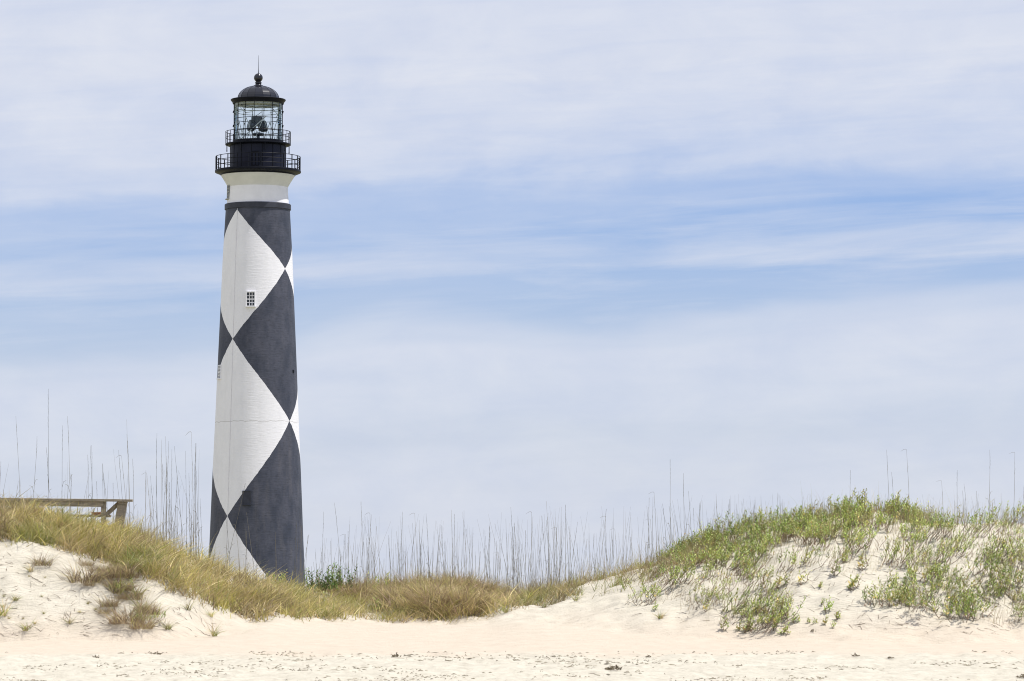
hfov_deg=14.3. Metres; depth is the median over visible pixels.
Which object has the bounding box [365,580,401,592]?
dry clump
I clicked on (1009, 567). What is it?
dune shrub
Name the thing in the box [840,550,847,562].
green sprig
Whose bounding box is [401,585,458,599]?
dry clump
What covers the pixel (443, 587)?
dry clump
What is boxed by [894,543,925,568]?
dune shrub
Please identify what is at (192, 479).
grass stalk
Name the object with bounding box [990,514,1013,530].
dune shrub
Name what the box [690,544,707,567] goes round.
dune shrub
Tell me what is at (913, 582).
dune shrub
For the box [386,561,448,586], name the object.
dry clump
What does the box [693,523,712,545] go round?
dune shrub
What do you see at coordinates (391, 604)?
dry clump
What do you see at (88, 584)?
dry clump
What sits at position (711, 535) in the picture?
dune shrub
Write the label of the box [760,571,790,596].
dune shrub
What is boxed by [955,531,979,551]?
dune shrub
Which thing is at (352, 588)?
dry clump
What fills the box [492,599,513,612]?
grass tuft
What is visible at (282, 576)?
dune shrub
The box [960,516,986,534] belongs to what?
dune shrub
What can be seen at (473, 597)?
dry clump
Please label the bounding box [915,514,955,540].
dune shrub
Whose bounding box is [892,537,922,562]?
dune shrub
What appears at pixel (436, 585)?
dry clump
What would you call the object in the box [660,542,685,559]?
dune shrub
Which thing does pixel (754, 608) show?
green sprig
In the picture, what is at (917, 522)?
dune shrub
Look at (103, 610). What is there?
dry clump
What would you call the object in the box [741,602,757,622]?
dune shrub
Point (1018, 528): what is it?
dune shrub
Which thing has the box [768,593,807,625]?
dune shrub
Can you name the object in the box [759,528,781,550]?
dune shrub
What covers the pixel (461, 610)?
dry clump
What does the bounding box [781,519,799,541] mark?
dune shrub
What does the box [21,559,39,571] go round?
grass tuft
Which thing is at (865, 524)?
dune shrub
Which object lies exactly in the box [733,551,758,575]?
dune shrub
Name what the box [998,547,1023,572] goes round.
dune shrub
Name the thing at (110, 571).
dry clump
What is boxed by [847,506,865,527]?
dune shrub
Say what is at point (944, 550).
dune shrub
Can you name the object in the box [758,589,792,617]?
dune shrub
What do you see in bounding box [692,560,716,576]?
dune shrub
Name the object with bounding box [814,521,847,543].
dune shrub
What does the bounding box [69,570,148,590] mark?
dry clump
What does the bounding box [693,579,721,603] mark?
dune shrub
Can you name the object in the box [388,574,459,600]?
dry clump
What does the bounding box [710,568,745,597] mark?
dune shrub
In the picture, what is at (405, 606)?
dry clump
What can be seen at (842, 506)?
dune shrub
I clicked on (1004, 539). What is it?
dune shrub
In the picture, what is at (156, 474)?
grass stalk
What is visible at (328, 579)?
dune shrub
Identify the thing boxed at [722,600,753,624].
dune shrub
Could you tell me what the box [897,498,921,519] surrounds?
dune shrub
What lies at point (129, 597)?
dry clump
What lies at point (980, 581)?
dune shrub
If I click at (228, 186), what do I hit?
window
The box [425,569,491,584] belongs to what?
dry clump
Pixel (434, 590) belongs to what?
dry clump
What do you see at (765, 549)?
dune shrub
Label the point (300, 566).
grass stalk
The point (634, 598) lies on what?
dune shrub
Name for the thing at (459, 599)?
dry clump
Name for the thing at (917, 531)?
dune shrub
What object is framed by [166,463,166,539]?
grass stalk
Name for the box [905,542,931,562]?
dune shrub
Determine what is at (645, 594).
fallen twigs
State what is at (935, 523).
dune shrub
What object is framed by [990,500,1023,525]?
dune shrub
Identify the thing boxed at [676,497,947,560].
crest grass
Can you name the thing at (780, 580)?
green sprig
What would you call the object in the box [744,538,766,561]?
dune shrub
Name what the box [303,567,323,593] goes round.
dune shrub
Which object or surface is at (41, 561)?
dry clump
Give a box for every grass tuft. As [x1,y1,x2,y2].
[0,594,23,615]
[13,619,34,630]
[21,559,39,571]
[94,555,149,578]
[94,569,132,593]
[123,587,168,611]
[126,575,162,596]
[159,617,187,629]
[179,599,194,609]
[201,620,236,636]
[206,604,217,616]
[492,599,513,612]
[535,596,552,607]
[565,589,583,600]
[653,607,665,618]
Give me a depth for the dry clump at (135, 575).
99.70 m
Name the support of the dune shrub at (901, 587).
on the sand ground at (609, 625)
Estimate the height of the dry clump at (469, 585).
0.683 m
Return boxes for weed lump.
[605,665,621,670]
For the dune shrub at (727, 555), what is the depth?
103.05 m
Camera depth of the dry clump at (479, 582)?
108.58 m
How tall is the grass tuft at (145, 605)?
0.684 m
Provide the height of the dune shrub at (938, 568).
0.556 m
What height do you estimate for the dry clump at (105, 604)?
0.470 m
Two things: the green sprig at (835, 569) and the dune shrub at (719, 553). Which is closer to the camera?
the green sprig at (835, 569)
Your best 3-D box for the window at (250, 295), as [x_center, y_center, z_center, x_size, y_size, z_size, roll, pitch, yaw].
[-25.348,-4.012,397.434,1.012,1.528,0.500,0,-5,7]
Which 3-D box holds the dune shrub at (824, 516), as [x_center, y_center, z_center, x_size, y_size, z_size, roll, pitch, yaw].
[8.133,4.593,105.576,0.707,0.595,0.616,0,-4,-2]
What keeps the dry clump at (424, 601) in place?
on the sand ground at (609, 625)
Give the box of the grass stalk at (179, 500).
[174,447,183,542]
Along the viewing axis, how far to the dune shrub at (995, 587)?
99.31 m
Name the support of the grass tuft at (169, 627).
on the sand ground at (609, 625)
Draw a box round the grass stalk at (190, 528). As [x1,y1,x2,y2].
[186,485,192,559]
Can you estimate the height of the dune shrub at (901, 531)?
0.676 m
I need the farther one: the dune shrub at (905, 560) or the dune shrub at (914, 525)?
the dune shrub at (914, 525)
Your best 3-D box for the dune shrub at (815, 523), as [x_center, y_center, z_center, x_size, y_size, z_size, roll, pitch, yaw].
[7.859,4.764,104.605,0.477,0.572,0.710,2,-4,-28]
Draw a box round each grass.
[0,486,323,621]
[239,576,575,622]
[487,522,725,606]
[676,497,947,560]
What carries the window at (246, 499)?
in the lighthouse
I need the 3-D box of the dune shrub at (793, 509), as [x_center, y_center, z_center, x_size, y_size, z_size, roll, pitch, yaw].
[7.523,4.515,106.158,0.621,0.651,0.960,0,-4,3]
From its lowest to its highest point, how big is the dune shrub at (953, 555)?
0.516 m
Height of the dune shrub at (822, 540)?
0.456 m
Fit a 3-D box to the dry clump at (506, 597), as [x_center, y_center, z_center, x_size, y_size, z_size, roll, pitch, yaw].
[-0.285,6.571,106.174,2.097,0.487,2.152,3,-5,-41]
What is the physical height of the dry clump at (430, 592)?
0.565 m
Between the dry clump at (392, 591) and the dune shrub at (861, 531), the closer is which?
the dune shrub at (861, 531)
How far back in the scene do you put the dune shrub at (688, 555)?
104.26 m
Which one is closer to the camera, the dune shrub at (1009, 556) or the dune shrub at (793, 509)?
the dune shrub at (1009, 556)
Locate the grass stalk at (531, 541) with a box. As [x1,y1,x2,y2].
[530,512,531,585]
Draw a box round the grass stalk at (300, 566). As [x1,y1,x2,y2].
[299,527,301,583]
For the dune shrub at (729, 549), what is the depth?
103.81 m
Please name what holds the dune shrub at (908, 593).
on the sand ground at (609, 625)
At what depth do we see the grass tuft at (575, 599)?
103.70 m
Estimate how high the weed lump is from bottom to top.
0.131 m
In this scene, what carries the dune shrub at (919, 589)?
on the sand ground at (609, 625)
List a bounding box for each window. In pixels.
[216,365,220,378]
[225,185,229,199]
[242,491,250,504]
[245,291,255,306]
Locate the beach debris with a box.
[3,650,1018,680]
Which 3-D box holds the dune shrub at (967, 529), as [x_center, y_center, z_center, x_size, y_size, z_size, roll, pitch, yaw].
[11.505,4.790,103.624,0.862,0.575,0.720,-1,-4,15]
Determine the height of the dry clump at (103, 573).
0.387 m
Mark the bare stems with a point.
(852, 571)
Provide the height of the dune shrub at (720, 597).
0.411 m
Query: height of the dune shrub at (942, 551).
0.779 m
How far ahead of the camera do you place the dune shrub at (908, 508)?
106.04 m
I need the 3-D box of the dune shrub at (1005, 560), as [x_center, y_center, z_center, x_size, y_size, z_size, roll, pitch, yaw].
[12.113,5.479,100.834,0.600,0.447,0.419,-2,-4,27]
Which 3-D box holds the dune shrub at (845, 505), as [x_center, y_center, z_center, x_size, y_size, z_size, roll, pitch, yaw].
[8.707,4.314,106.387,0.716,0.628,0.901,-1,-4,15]
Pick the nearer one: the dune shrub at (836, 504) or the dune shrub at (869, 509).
the dune shrub at (869, 509)
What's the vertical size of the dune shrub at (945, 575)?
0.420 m
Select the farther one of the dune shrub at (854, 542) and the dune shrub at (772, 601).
the dune shrub at (854, 542)
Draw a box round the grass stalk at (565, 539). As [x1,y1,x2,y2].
[564,507,566,569]
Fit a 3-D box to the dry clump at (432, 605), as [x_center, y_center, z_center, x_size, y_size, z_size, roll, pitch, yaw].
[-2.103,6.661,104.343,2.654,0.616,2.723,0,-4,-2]
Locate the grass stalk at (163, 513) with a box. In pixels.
[161,464,165,535]
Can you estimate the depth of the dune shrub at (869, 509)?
105.47 m
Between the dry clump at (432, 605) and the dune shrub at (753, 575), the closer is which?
the dune shrub at (753, 575)
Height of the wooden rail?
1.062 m
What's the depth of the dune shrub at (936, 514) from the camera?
105.39 m
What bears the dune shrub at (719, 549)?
on the sand ground at (609, 625)
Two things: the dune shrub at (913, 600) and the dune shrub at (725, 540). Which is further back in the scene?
the dune shrub at (725, 540)
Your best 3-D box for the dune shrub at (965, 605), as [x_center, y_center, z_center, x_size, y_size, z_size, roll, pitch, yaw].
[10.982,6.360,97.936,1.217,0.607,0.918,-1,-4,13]
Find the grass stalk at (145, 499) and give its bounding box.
[145,479,145,519]
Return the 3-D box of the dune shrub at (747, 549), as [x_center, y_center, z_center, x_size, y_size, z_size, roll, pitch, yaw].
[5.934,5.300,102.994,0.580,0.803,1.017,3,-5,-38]
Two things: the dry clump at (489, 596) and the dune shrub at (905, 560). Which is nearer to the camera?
the dune shrub at (905, 560)
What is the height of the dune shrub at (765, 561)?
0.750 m
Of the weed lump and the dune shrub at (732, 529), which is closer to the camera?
the weed lump
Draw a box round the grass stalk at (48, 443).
[48,389,48,482]
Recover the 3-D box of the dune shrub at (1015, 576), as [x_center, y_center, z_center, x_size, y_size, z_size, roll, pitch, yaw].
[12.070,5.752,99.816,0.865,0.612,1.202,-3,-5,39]
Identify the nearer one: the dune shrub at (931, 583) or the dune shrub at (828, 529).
the dune shrub at (931, 583)
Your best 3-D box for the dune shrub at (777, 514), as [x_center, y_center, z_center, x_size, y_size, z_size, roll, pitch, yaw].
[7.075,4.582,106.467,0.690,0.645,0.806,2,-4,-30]
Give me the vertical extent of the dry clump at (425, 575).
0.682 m
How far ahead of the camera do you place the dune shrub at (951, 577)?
99.58 m
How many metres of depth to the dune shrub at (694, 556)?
103.66 m
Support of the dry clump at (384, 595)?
on the sand ground at (609, 625)
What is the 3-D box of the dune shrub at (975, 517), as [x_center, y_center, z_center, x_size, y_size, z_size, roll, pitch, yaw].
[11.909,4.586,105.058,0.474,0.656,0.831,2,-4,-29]
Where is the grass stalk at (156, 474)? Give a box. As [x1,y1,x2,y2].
[155,440,156,518]
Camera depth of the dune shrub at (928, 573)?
99.82 m
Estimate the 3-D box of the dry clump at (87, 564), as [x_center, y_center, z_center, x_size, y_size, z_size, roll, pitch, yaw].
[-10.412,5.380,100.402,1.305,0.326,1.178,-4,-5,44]
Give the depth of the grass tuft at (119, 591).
98.71 m
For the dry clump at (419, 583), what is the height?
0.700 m
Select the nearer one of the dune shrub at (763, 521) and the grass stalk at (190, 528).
the grass stalk at (190, 528)
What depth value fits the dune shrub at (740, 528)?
105.85 m
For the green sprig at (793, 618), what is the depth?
97.75 m
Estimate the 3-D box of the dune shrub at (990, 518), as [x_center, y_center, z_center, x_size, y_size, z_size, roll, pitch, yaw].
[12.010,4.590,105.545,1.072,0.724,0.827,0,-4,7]
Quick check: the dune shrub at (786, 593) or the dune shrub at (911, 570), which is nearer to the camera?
the dune shrub at (786, 593)
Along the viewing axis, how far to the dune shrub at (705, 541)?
106.02 m
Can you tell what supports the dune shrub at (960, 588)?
on the sand ground at (609, 625)
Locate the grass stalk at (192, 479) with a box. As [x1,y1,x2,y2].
[186,433,193,547]
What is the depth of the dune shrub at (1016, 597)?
99.11 m
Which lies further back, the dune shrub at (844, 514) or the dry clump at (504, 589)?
the dry clump at (504, 589)
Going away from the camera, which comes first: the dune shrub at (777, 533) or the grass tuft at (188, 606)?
the grass tuft at (188, 606)
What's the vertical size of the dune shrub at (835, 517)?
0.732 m
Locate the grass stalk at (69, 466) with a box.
[67,418,70,501]
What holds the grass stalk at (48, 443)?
on the sand ground at (609, 625)
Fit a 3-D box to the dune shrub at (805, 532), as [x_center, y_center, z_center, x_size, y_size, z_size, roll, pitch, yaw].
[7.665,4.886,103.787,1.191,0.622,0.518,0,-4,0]
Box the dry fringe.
[111,486,1023,592]
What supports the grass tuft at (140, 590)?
on the sand ground at (609, 625)
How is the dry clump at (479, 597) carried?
on the sand ground at (609, 625)
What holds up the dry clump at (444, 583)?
on the sand ground at (609, 625)
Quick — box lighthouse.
[209,55,305,585]
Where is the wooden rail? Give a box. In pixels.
[0,498,132,527]
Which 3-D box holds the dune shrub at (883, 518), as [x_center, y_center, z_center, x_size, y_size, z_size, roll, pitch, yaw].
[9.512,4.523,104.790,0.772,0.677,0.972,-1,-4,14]
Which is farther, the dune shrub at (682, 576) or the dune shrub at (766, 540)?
the dune shrub at (766, 540)
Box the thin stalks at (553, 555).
[1,443,1022,591]
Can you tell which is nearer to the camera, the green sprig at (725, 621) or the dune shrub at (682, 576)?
the green sprig at (725, 621)
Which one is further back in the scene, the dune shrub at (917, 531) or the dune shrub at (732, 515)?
the dune shrub at (732, 515)
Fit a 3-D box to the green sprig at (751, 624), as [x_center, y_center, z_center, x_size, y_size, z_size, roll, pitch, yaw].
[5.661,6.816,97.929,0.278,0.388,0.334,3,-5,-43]
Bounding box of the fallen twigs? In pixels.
[0,531,1023,636]
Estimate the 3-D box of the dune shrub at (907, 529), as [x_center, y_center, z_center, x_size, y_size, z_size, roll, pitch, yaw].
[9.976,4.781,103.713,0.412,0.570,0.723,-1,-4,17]
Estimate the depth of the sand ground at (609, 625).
97.22 m
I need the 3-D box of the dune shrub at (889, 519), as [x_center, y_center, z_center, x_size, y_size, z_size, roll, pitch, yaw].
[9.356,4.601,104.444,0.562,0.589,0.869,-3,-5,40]
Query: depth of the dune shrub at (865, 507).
105.69 m
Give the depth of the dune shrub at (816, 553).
101.77 m
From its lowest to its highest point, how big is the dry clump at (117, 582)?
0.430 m
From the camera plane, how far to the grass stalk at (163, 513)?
103.68 m
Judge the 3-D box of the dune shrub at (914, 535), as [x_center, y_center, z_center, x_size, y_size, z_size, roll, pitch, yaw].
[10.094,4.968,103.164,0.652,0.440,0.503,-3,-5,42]
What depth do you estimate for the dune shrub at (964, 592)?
98.06 m
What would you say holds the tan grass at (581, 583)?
on the sand ground at (609, 625)
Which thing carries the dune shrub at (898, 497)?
on the sand ground at (609, 625)
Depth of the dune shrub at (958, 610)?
97.57 m
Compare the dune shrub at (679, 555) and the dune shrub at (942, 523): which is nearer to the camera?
the dune shrub at (942, 523)
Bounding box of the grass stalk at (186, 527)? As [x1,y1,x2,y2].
[186,509,186,550]
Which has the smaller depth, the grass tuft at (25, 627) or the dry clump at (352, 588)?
the grass tuft at (25, 627)
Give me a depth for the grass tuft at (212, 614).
99.63 m
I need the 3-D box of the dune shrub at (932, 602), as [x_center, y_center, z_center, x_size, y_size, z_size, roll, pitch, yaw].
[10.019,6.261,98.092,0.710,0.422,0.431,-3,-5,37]
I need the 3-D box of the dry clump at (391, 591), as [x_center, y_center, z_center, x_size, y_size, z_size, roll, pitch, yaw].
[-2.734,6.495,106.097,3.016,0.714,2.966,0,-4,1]
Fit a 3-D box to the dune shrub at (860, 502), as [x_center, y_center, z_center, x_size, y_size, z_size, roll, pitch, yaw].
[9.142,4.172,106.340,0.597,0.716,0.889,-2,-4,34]
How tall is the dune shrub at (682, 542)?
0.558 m
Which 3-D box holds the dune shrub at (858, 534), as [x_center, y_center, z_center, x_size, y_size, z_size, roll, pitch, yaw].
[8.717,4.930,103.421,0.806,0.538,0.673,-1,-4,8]
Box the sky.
[0,0,1023,591]
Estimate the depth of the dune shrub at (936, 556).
101.38 m
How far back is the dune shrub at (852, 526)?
104.00 m
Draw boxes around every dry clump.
[24,550,64,565]
[38,560,128,582]
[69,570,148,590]
[75,556,99,565]
[80,578,99,585]
[84,591,123,607]
[84,596,167,623]
[86,567,119,579]
[91,563,132,578]
[91,572,129,586]
[92,606,111,613]
[93,561,153,578]
[101,561,131,570]
[110,582,153,600]
[115,611,166,629]
[120,596,171,614]
[125,568,143,577]
[324,575,389,594]
[324,576,374,597]
[326,572,369,590]
[327,575,402,599]
[333,587,380,603]
[343,583,369,597]
[354,581,414,599]
[357,582,411,603]
[360,584,408,601]
[361,587,430,608]
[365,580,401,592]
[367,581,419,601]
[372,577,419,603]
[381,573,439,588]
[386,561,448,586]
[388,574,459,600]
[390,587,445,608]
[393,588,483,610]
[395,577,478,607]
[395,593,463,613]
[396,574,444,594]
[396,575,480,592]
[400,569,456,583]
[401,575,471,592]
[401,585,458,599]
[402,587,462,599]
[405,584,467,602]
[406,567,455,584]
[408,582,492,597]
[409,591,464,604]
[409,596,445,610]
[411,572,492,593]
[413,574,472,591]
[416,589,489,615]
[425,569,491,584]
[425,601,459,615]
[427,568,489,584]
[432,587,490,607]
[436,572,489,589]
[436,582,496,603]
[438,595,491,613]
[442,589,499,607]
[443,593,496,612]
[448,570,520,589]
[452,586,512,604]
[454,593,502,608]
[459,573,511,591]
[462,580,512,597]
[466,571,507,592]
[481,578,523,593]
[489,588,524,602]
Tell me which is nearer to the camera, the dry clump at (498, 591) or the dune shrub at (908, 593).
the dune shrub at (908, 593)
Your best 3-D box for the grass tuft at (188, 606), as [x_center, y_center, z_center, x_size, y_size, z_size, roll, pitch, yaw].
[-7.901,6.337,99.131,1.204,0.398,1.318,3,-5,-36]
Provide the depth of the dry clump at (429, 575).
109.20 m
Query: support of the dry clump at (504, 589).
on the sand ground at (609, 625)
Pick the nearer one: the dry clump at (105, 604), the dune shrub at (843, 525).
the dry clump at (105, 604)
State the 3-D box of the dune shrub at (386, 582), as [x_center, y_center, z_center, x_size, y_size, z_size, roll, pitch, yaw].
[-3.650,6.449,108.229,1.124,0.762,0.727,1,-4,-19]
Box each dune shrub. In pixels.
[134,610,151,625]
[151,607,169,622]
[265,572,287,590]
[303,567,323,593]
[316,564,341,596]
[329,562,356,591]
[352,571,396,586]
[625,591,642,604]
[626,578,658,602]
[633,584,661,605]
[637,565,680,594]
[649,560,678,582]
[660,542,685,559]
[661,560,694,583]
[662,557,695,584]
[667,546,702,574]
[671,552,687,564]
[672,570,691,584]
[674,533,693,546]
[678,547,699,562]
[686,568,708,585]
[689,586,713,604]
[689,593,711,609]
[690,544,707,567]
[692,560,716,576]
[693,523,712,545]
[693,535,722,548]
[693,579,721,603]
[695,523,730,547]
[696,557,725,579]
[702,540,728,566]
[704,588,724,602]
[706,528,724,544]
[706,545,743,569]
[708,590,729,605]
[709,531,738,550]
[709,542,729,562]
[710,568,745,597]
[714,510,744,533]
[718,539,754,565]
[720,537,740,556]
[721,519,745,541]
[721,582,756,612]
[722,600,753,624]
[723,521,756,539]
[725,556,752,575]
[729,540,763,570]
[730,535,761,566]
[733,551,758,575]
[734,526,767,548]
[734,549,776,575]
[736,557,762,579]
[740,510,759,527]
[740,562,759,579]
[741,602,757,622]
[743,562,774,585]
[744,505,775,525]
[744,512,779,537]
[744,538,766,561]
[744,602,778,631]
[746,567,769,589]
[747,585,773,601]
[748,525,772,547]
[748,541,774,559]
[748,606,782,632]
[750,537,766,556]
[751,611,779,629]
[755,528,779,546]
[756,587,786,615]
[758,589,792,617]
[759,516,778,528]
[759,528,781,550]
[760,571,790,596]
[763,598,791,621]
[767,505,790,527]
[767,596,791,610]
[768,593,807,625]
[770,517,788,541]
[776,550,811,574]
[779,545,816,572]
[780,513,806,536]
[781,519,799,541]
[783,516,801,537]
[784,511,815,531]
[787,507,828,525]
[791,504,812,520]
[791,518,836,544]
[792,521,836,544]
[795,508,817,521]
[796,521,823,544]
[799,500,822,522]
[803,546,824,563]
[806,517,832,530]
[808,522,831,547]
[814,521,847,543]
[814,534,831,550]
[816,507,841,524]
[817,517,838,539]
[818,546,848,567]
[825,492,853,511]
[829,498,847,517]
[831,526,871,554]
[832,498,856,516]
[832,513,868,538]
[832,515,859,538]
[836,496,859,515]
[838,543,857,562]
[840,531,866,552]
[841,503,872,524]
[841,528,871,545]
[843,514,864,536]
[844,525,866,540]
[846,498,872,524]
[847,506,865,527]
[847,526,880,549]
[851,512,880,536]
[853,487,879,513]
[855,521,888,549]
[858,508,878,522]
[859,500,872,513]
[861,585,899,605]
[863,509,894,531]
[864,536,900,565]
[868,581,918,606]
[870,506,899,529]
[876,584,908,606]
[878,575,907,592]
[880,552,896,564]
[884,581,918,594]
[886,490,908,507]
[886,499,903,519]
[887,495,908,515]
[887,584,927,605]
[888,566,931,592]
[889,590,931,611]
[890,551,915,568]
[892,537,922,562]
[893,498,917,515]
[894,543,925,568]
[895,533,926,553]
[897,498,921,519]
[897,520,913,539]
[898,515,936,538]
[900,524,929,549]
[901,529,925,545]
[901,580,940,599]
[903,501,933,523]
[903,526,923,541]
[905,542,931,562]
[905,557,945,581]
[908,515,925,530]
[908,563,945,585]
[909,505,925,518]
[910,550,932,572]
[912,512,950,537]
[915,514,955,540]
[916,549,933,565]
[917,511,960,539]
[917,594,941,610]
[923,548,948,563]
[923,558,950,578]
[927,592,978,617]
[928,508,948,526]
[929,576,956,591]
[929,577,953,595]
[930,543,957,561]
[932,518,953,536]
[932,561,965,578]
[936,538,971,567]
[937,575,961,588]
[939,538,959,556]
[941,599,979,622]
[944,568,970,582]
[944,583,980,610]
[944,584,972,604]
[948,594,996,618]
[949,519,983,540]
[951,527,970,548]
[954,582,996,600]
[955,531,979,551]
[956,568,1003,594]
[957,505,996,532]
[958,536,978,558]
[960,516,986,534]
[963,508,986,530]
[965,552,1016,576]
[967,595,994,609]
[968,512,1006,537]
[972,549,999,575]
[978,540,995,562]
[980,547,1003,562]
[980,585,1004,600]
[983,537,1004,555]
[984,529,1023,557]
[984,561,1014,575]
[986,531,1018,556]
[987,565,1023,588]
[987,580,1007,594]
[988,580,1015,594]
[989,574,1013,589]
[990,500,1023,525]
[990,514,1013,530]
[991,534,1022,560]
[993,555,1016,568]
[994,519,1015,533]
[995,544,1022,568]
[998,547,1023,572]
[998,568,1023,581]
[999,520,1023,541]
[999,566,1023,587]
[1001,539,1023,563]
[1003,508,1023,528]
[1006,583,1023,602]
[1007,504,1023,522]
[1010,588,1023,604]
[1011,601,1023,615]
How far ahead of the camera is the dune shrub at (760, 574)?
100.19 m
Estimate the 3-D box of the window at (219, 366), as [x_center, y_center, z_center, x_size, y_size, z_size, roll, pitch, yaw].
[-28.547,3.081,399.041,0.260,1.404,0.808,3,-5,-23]
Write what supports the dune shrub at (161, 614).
on the sand ground at (609, 625)
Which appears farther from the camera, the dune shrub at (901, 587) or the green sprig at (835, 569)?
the green sprig at (835, 569)
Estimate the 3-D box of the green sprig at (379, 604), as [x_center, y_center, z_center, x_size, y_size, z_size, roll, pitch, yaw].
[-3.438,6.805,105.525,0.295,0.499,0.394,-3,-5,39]
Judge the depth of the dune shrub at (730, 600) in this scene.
99.26 m
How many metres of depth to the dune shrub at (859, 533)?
102.14 m
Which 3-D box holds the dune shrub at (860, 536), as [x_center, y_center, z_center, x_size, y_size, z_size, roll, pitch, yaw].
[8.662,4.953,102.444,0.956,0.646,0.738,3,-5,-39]
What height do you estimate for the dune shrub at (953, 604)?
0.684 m
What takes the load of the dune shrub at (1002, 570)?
on the sand ground at (609, 625)
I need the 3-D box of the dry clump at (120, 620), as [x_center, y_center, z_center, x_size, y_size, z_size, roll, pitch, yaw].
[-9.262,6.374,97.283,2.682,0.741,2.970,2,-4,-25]
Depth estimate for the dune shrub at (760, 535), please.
104.89 m
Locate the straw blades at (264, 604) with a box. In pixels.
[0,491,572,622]
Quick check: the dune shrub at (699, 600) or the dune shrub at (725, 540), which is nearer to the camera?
the dune shrub at (699, 600)
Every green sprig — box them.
[373,595,384,609]
[720,615,730,630]
[742,617,750,632]
[742,618,755,631]
[748,601,758,614]
[775,572,789,588]
[776,622,790,634]
[790,609,799,622]
[797,570,811,584]
[823,595,833,610]
[831,558,840,575]
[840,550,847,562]
[846,574,862,590]
[856,555,870,570]
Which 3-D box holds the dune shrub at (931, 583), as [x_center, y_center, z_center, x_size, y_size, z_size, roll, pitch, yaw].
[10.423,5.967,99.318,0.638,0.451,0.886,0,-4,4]
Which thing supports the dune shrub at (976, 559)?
on the sand ground at (609, 625)
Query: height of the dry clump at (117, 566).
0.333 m
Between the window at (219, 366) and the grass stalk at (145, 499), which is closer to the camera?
the grass stalk at (145, 499)
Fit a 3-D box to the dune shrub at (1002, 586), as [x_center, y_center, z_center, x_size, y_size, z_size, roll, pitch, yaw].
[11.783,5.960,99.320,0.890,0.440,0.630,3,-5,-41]
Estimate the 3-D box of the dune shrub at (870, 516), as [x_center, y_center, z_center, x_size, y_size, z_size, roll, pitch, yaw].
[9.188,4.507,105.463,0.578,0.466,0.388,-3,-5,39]
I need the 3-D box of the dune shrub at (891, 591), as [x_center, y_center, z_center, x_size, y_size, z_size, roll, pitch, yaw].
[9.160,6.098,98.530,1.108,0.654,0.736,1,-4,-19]
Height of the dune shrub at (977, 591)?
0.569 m
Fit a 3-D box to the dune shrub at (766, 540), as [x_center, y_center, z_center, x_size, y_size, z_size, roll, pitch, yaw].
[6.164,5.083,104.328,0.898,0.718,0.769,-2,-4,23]
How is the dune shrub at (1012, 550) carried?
on the sand ground at (609, 625)
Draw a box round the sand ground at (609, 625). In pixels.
[0,512,1023,680]
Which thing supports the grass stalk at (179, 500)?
on the sand ground at (609, 625)
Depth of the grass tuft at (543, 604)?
104.92 m
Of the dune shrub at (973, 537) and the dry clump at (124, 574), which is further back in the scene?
the dune shrub at (973, 537)
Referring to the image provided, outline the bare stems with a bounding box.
[642,505,1023,629]
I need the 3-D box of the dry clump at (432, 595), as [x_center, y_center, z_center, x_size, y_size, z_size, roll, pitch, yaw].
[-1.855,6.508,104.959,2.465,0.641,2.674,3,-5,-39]
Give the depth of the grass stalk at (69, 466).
103.55 m
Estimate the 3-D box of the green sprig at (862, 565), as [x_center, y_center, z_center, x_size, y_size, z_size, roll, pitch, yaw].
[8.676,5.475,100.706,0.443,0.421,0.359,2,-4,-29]
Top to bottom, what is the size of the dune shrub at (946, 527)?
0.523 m
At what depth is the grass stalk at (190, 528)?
103.99 m
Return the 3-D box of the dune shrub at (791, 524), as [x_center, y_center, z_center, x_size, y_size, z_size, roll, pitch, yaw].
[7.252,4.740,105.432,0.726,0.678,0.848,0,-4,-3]
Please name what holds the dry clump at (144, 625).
on the sand ground at (609, 625)
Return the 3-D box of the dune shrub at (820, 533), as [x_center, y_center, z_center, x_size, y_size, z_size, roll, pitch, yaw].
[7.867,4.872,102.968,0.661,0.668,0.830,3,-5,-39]
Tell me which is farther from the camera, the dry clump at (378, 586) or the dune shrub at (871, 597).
the dry clump at (378, 586)
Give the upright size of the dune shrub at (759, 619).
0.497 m
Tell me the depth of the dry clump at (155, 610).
97.78 m
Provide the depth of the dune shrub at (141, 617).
97.01 m
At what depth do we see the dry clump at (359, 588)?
107.44 m
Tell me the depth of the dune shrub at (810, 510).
106.38 m
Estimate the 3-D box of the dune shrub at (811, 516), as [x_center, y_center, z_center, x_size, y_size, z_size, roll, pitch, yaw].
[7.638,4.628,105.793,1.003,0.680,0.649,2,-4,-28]
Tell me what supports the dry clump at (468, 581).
on the sand ground at (609, 625)
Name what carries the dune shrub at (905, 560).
on the sand ground at (609, 625)
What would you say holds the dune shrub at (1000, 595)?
on the sand ground at (609, 625)
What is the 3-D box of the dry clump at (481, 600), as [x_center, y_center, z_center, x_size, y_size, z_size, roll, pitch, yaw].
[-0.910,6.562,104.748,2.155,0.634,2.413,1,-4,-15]
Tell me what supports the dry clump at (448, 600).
on the sand ground at (609, 625)
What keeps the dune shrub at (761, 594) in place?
on the sand ground at (609, 625)
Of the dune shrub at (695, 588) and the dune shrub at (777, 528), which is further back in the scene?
the dune shrub at (777, 528)
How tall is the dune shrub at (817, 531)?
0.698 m
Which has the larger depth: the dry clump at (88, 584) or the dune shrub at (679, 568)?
the dune shrub at (679, 568)
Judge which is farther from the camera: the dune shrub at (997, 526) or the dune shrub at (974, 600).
the dune shrub at (997, 526)
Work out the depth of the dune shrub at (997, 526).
103.95 m

